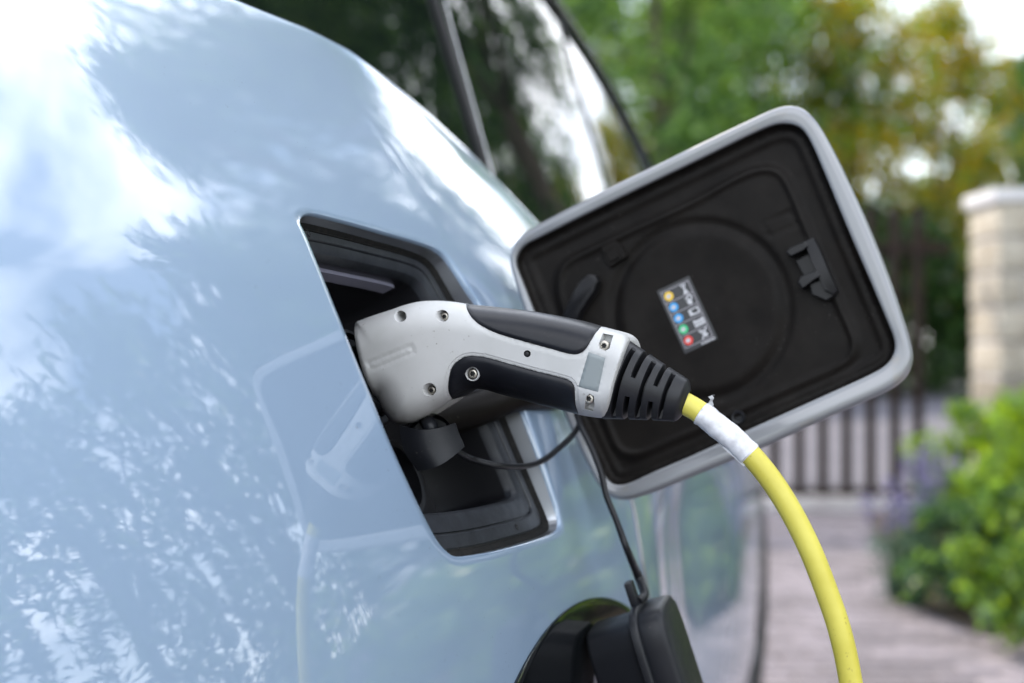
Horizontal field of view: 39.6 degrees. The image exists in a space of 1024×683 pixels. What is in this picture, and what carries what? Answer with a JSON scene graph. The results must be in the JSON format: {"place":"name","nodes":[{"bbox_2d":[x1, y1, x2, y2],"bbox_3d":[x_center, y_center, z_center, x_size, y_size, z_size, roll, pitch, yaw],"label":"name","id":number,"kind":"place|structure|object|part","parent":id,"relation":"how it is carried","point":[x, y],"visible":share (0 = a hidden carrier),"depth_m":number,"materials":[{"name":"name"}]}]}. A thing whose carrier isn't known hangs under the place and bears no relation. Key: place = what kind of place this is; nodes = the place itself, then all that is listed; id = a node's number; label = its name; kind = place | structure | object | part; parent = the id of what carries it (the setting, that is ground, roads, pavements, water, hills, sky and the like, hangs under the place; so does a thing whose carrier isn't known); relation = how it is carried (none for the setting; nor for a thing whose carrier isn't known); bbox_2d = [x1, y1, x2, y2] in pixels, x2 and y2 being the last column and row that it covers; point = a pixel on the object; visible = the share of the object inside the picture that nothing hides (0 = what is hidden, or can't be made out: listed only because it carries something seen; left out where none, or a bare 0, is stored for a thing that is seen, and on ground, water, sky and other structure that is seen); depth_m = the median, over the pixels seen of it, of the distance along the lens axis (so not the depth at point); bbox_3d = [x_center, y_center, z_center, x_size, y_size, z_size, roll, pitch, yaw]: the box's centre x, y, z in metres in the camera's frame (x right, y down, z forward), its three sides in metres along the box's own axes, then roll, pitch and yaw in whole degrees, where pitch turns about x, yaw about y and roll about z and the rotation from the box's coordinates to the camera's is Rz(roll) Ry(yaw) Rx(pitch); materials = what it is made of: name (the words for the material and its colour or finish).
{"place":"outdoors","nodes":[
{"label":"outdoors","id":0,"kind":"place"},
{"bbox_2d":[579,0,1023,344],"label":"sky","id":1,"kind":"structure","parent":0,"point":[1007,9],"materials":[{"name":"white"}]},
{"bbox_2d":[761,383,970,486],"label":"road","id":2,"kind":"structure","parent":0,"point":[935,409],"depth_m":13.96,"materials":[{"name":"grey"}]},
{"bbox_2d":[762,512,1023,682],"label":"driveway","id":3,"kind":"structure","parent":0,"point":[898,642],"depth_m":4.67,"materials":[{"name":"concrete"}]},
{"bbox_2d":[0,0,912,682],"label":"electric car","id":4,"kind":"object","parent":3,"relation":"on","point":[224,224],"visible":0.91,"depth_m":0.82,"materials":[{"name":"blue metal"}]},
{"bbox_3d":[-0.043,-0.298,1.729,0.271,0.563,3.456,0,0,21],"label":"side window","id":5,"kind":"part","parent":4,"relation":"part of","materials":[{"name":"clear glass"}]},
{"bbox_2d":[400,414,578,470],"bbox_3d":[0.000,0.064,0.934,0.041,0.040,0.195,0,0,39],"label":"dust cap","id":6,"kind":"object","parent":4,"relation":"in","point":[429,442],"visible":0.99,"depth_m":0.86,"materials":[{"name":"rubber"}]},
{"bbox_2d":[344,301,862,682],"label":"charging plug","id":7,"kind":"object","parent":4,"relation":"attached to","point":[420,360],"visible":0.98,"depth_m":0.83,"materials":[{"name":"white plastic"}]},
{"bbox_2d":[573,413,702,682],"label":"dust cap","id":8,"kind":"object","parent":4,"relation":"hanging from","point":[645,639],"visible":1,"depth_m":0.95,"materials":[{"name":"plastic"}]},
{"bbox_2d":[903,354,972,382],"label":"ground","id":9,"kind":"structure","parent":0,"point":[927,371],"depth_m":38.72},
{"bbox_2d":[559,0,696,153],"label":"tree","id":10,"kind":"object","parent":9,"relation":"on","point":[597,45],"visible":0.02,"depth_m":32.63,"materials":[{"name":"green plant"}]},
{"bbox_2d":[560,0,825,165],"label":"tree","id":11,"kind":"object","parent":9,"relation":"on","point":[659,61],"visible":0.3,"depth_m":24.19,"materials":[{"name":"green plant"}]},
{"bbox_2d":[620,0,871,155],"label":"tree","id":12,"kind":"object","parent":9,"relation":"on","point":[772,79],"visible":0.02,"depth_m":34.81,"materials":[{"name":"green plant"}]},
{"bbox_2d":[605,0,915,304],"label":"tree","id":13,"kind":"object","parent":9,"relation":"on","point":[786,56],"visible":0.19,"depth_m":27.28,"materials":[{"name":"green plant"}]},
{"bbox_2d":[763,495,936,512],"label":"kerb","id":14,"kind":"structure","parent":9,"relation":"on","point":[829,503],"depth_m":7.94,"materials":[{"name":"concrete"}]},
{"bbox_2d":[762,205,949,495],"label":"picket gate","id":15,"kind":"structure","parent":14,"relation":"on","point":[895,248],"depth_m":7.99,"materials":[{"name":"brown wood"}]},
{"bbox_2d":[752,0,1011,382],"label":"tree","id":16,"kind":"object","parent":9,"relation":"on","point":[843,12],"visible":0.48,"depth_m":27.03,"materials":[{"name":"green plant"}]},
{"bbox_2d":[860,194,973,397],"bbox_3d":[3.999,-0.861,25.027,24.197,3.877,3.680,0,0,0],"label":"hedge","id":17,"kind":"object","parent":9,"relation":"on","point":[957,293],"visible":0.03,"depth_m":24.66,"materials":[{"name":"green plant"}]},
{"bbox_2d":[819,0,1023,387],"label":"tree","id":18,"kind":"object","parent":9,"relation":"on","point":[969,68],"visible":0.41,"depth_m":29.13,"materials":[{"name":"green plant"}]},
{"bbox_2d":[887,133,1016,374],"bbox_3d":[10.945,-2.046,35.036,4.328,6.197,4.227,0,0,-7],"label":"tree","id":19,"kind":"object","parent":9,"relation":"on","point":[924,180],"visible":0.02,"depth_m":34.75,"materials":[{"name":"green plant"}]},
{"bbox_2d":[936,72,1023,279],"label":"tree","id":20,"kind":"object","parent":9,"relation":"on","point":[1009,101],"visible":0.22,"depth_m":28.03,"materials":[{"name":"green plant"}]},
{"bbox_2d":[939,44,1023,358],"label":"tree","id":21,"kind":"object","parent":9,"relation":"on","point":[1018,125],"visible":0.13,"depth_m":35.28,"materials":[{"name":"green plant"}]},
{"bbox_2d":[987,124,1023,187],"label":"tree","id":22,"kind":"object","parent":9,"relation":"on","point":[1017,171],"visible":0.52,"depth_m":20.02,"materials":[{"name":"green plant"}]},
{"bbox_2d":[1013,0,1023,187],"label":"tree","id":23,"kind":"object","parent":9,"relation":"on","point":[1020,81],"visible":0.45,"depth_m":10.61,"materials":[{"name":"green plant"}]},
{"bbox_2d":[866,511,1020,632],"bbox_3d":[6.700,0.938,5.425,10.600,0.001,4.850,0,0,0],"label":"garden bed","id":24,"kind":"object","parent":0,"point":[950,612],"visible":0.25,"depth_m":5.00,"materials":[{"name":"soil"}]},
{"bbox_2d":[858,473,934,606],"bbox_3d":[1.399,0.720,5.159,0.275,0.483,0.249,0,0,0],"label":"lavender","id":25,"kind":"object","parent":24,"relation":"on","point":[895,585],"visible":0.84,"depth_m":5.14,"materials":[{"name":"purple plant"}]},
{"bbox_2d":[890,444,960,551],"bbox_3d":[1.648,0.683,5.761,0.298,0.537,0.277,0,0,-25],"label":"lavender","id":26,"kind":"object","parent":24,"relation":"on","point":[922,457],"visible":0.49,"depth_m":5.72,"materials":[{"name":"purple plant"}]},
{"bbox_2d":[899,446,972,534],"bbox_3d":[2.105,0.738,7.022,0.341,0.459,0.340,0,0,21],"label":"lavender","id":27,"kind":"object","parent":24,"relation":"on","point":[908,463],"visible":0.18,"depth_m":7.01,"materials":[{"name":"purple plant"}]},
{"bbox_2d":[893,493,1023,610],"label":"shrub","id":28,"kind":"object","parent":24,"relation":"on","point":[931,570],"visible":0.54,"depth_m":4.92,"materials":[{"name":"green plant"}]},
{"bbox_2d":[898,386,1023,564],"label":"shrub","id":29,"kind":"object","parent":24,"relation":"on","point":[986,432],"visible":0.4,"depth_m":5.87,"materials":[{"name":"green plant"}]},
{"bbox_2d":[936,473,1023,652],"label":"shrub","id":30,"kind":"object","parent":24,"relation":"on","point":[1002,583],"visible":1,"depth_m":4.39,"materials":[{"name":"green plant"}]},
{"bbox_2d":[953,386,1023,608],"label":"shrub","id":31,"kind":"object","parent":24,"relation":"on","point":[985,474],"visible":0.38,"depth_m":5.05,"materials":[{"name":"green plant"}]},
{"bbox_2d":[963,188,1023,473],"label":"stone pillar","id":32,"kind":"structure","parent":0,"point":[997,279],"depth_m":7.65,"materials":[{"name":"stone"}]}
]}

